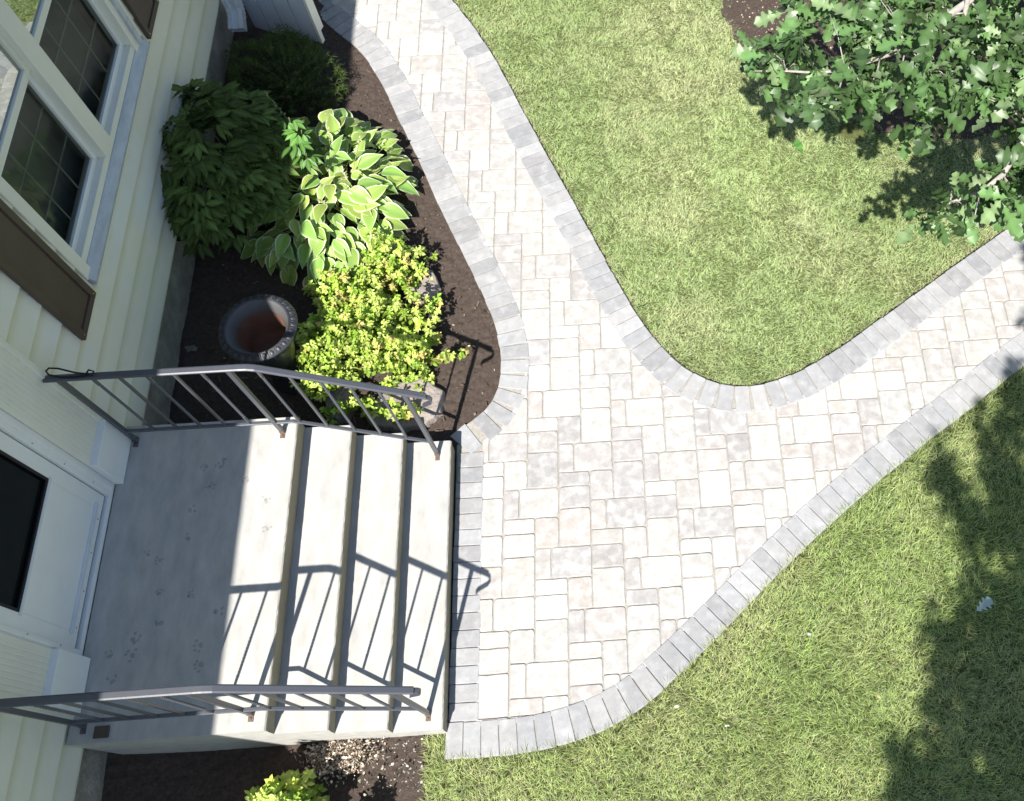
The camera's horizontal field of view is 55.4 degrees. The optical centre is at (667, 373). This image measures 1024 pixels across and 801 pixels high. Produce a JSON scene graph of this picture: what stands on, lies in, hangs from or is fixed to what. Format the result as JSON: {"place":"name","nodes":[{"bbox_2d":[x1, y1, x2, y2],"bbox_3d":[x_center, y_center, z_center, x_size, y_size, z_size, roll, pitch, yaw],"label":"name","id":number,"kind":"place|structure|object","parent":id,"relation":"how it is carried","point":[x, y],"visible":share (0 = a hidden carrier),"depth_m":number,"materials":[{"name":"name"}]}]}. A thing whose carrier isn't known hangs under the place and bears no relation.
{"place":"outdoors","nodes":[
{"label":"outdoors","id":0,"kind":"place"},
{"bbox_2d":[332,0,1023,724],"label":"paver path","id":1,"kind":"structure","parent":0,"point":[520,614],"depth_m":6.63,"materials":[{"name":"stone"}]},
{"bbox_2d":[352,0,1023,719],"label":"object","id":2,"kind":"structure","parent":0,"point":[612,440],"depth_m":6.61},
{"bbox_2d":[417,0,1023,800],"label":"ground","id":3,"kind":"structure","parent":0,"point":[849,132],"depth_m":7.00,"materials":[{"name":"green plant"}]},
{"bbox_2d":[0,0,246,800],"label":"house","id":4,"kind":"structure","parent":3,"relation":"on","point":[97,267],"depth_m":5.42,"materials":[{"name":"beige"}]},
{"bbox_2d":[0,431,104,647],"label":"door","id":5,"kind":"structure","parent":4,"relation":"in","point":[50,518],"depth_m":5.00,"materials":[{"name":"white wood"}]},
{"bbox_2d":[0,0,150,285],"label":"window","id":6,"kind":"structure","parent":4,"relation":"in","point":[104,140],"depth_m":5.61,"materials":[{"name":"white wood"}]},
{"bbox_2d":[66,417,455,753],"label":"front steps","id":7,"kind":"structure","parent":3,"relation":"on","point":[299,554],"depth_m":5.62,"materials":[{"name":"concrete"}]},
{"bbox_2d":[93,725,109,738],"bbox_3d":[-3.013,1.908,5.087,0.080,0.012,0.062,-3,64,-3],"label":"scrap block","id":8,"kind":"object","parent":7,"relation":"on","point":[101,731],"depth_m":5.08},
{"bbox_2d":[0,684,430,733],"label":"stair railing","id":9,"kind":"object","parent":7,"relation":"on","point":[196,692],"visible":1,"depth_m":4.67,"materials":[{"name":"metal"}]},
{"bbox_2d":[43,364,439,460],"bbox_3d":[-2.338,0.289,5.696,1.918,1.410,0.064,-3,64,-3],"label":"stair railing","id":10,"kind":"object","parent":7,"relation":"on","point":[231,369],"visible":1,"depth_m":5.40,"materials":[{"name":"metal"}]},
{"bbox_2d":[45,367,93,377],"bbox_3d":[-3.144,-0.003,5.021,0.254,0.039,0.047,1,64,0],"label":"cord","id":11,"kind":"object","parent":10,"relation":"on","point":[85,375],"visible":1,"depth_m":5.02,"materials":[{"name":"plastic"}]},
{"bbox_2d":[101,735,428,800],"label":"bed soil","id":12,"kind":"structure","parent":3,"relation":"on","point":[226,775],"depth_m":5.68,"materials":[{"name":"brown soil"}]},
{"bbox_2d":[244,768,329,800],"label":"golden shrub","id":13,"kind":"object","parent":12,"relation":"on","point":[291,785],"visible":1,"depth_m":5.36,"materials":[{"name":"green plant"}]},
{"bbox_2d":[282,737,392,786],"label":"dry leaves","id":14,"kind":"object","parent":12,"relation":"on","point":[340,755],"visible":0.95,"depth_m":5.68,"materials":[{"name":"beige plant"}]},
{"bbox_2d":[353,738,423,796],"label":"dry leaves","id":15,"kind":"object","parent":12,"relation":"on","point":[392,764],"visible":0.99,"depth_m":5.69,"materials":[{"name":"beige plant"}]},
{"bbox_2d":[168,0,500,462],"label":"garden bed soil","id":16,"kind":"structure","parent":3,"relation":"on","point":[210,281],"depth_m":7.07,"materials":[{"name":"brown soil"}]},
{"bbox_2d":[185,345,196,351],"bbox_3d":[-3.377,-0.176,6.777,0.082,0.012,0.060,-17,66,-9],"label":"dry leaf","id":17,"kind":"object","parent":16,"relation":"on","point":[191,348],"visible":1,"depth_m":6.78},
{"bbox_2d":[160,77,322,259],"bbox_3d":[-3.083,-1.526,6.931,1.073,0.991,1.568,-3,64,-3],"label":"peony","id":18,"kind":"object","parent":16,"relation":"on","point":[230,177],"visible":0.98,"depth_m":6.61,"materials":[{"name":"green plant"}]},
{"bbox_2d":[218,294,314,394],"bbox_3d":[-2.660,-0.143,6.507,0.505,0.760,0.505,-3,64,-3],"label":"garden urn","id":19,"kind":"object","parent":16,"relation":"on","point":[261,329],"visible":0.94,"depth_m":6.28,"materials":[{"name":"grey ceramic"}]},
{"bbox_2d":[242,0,324,43],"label":"fence gate","id":20,"kind":"structure","parent":16,"relation":"on","point":[299,15],"depth_m":7.94,"materials":[{"name":"white plastic"}]},
{"bbox_2d":[220,23,350,127],"bbox_3d":[-3.138,-2.435,7.678,1.081,0.607,1.145,-3,64,-3],"label":"feathery shrub","id":21,"kind":"object","parent":16,"relation":"on","point":[298,88],"visible":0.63,"depth_m":7.68,"materials":[{"name":"green plant"}]},
{"bbox_2d":[276,118,324,172],"bbox_3d":[-2.631,-1.513,7.103,0.279,0.802,0.538,-18,66,-10],"label":"peony","id":22,"kind":"object","parent":16,"relation":"on","point":[298,144],"visible":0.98,"depth_m":6.76,"materials":[{"name":"green plant"}]},
{"bbox_2d":[241,92,419,295],"bbox_3d":[-2.629,-1.467,7.217,1.408,1.009,1.745,-3,64,-3],"label":"hosta","id":23,"kind":"object","parent":16,"relation":"on","point":[366,200],"visible":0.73,"depth_m":7.08,"materials":[{"name":"green plant"}]},
{"bbox_2d":[326,386,355,425],"bbox_3d":[-2.290,0.198,6.700,0.199,0.140,0.311,-3,64,-3],"label":"garden rock","id":24,"kind":"object","parent":16,"relation":"on","point":[344,394],"visible":0.49,"depth_m":6.65,"materials":[{"name":"grey stone"}]},
{"bbox_2d":[289,228,470,425],"bbox_3d":[-2.054,-0.406,6.734,1.286,0.630,1.510,-3,64,-3],"label":"golden shrub","id":25,"kind":"object","parent":16,"relation":"on","point":[368,311],"visible":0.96,"depth_m":6.65,"materials":[{"name":"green plant"}]},
{"bbox_2d":[366,379,444,432],"bbox_3d":[-1.851,0.218,6.734,0.550,0.096,0.416,-3,64,-3],"label":"garden rock","id":26,"kind":"object","parent":16,"relation":"on","point":[432,413],"visible":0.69,"depth_m":6.68,"materials":[{"name":"grey stone"}]},
{"bbox_2d":[409,270,441,304],"bbox_3d":[-1.816,-0.645,7.136,0.238,0.111,0.270,-3,64,-3],"label":"garden rock","id":27,"kind":"object","parent":16,"relation":"on","point":[431,288],"visible":0.57,"depth_m":7.09,"materials":[{"name":"grey stone"}]},
{"bbox_2d":[318,0,1023,759],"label":"path border","id":28,"kind":"object","parent":3,"relation":"on","point":[700,628],"visible":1,"depth_m":6.84,"materials":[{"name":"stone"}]},
{"bbox_2d":[721,0,1023,139],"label":"tree ring soil","id":29,"kind":"object","parent":3,"relation":"on","point":[734,10],"visible":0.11,"depth_m":8.30,"materials":[{"name":"brown soil"}]},
{"bbox_2d":[731,0,1023,244],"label":"oak tree","id":30,"kind":"object","parent":29,"relation":"on","point":[882,29],"visible":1,"depth_m":5.27,"materials":[{"name":"green plant"}]},
{"bbox_2d":[737,0,1023,125],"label":"mulch bits","id":31,"kind":"object","parent":29,"relation":"on","point":[828,47],"visible":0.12,"depth_m":8.32,"materials":[{"name":"brown wood"}]},
{"bbox_2d":[975,596,992,611],"bbox_3d":[2.033,1.485,6.156,0.130,0.024,0.095,-3,64,-3],"label":"fallen leaf","id":32,"kind":"object","parent":3,"relation":"on","point":[987,602],"visible":1,"depth_m":6.16,"materials":[{"name":"grey plant"}]},
{"bbox_2d":[453,0,1023,386],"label":"lawn grass","id":33,"kind":"structure","parent":0,"point":[715,171],"depth_m":7.66,"materials":[{"name":"green plant"}]},
{"bbox_2d":[793,139,802,152],"bbox_3d":[1.057,-1.844,7.758,0.081,0.032,0.144,-3,64,-3],"label":"fallen leaf","id":34,"kind":"object","parent":33,"relation":"on","point":[797,144],"visible":1,"depth_m":7.77,"materials":[{"name":"green plant"}]}
]}

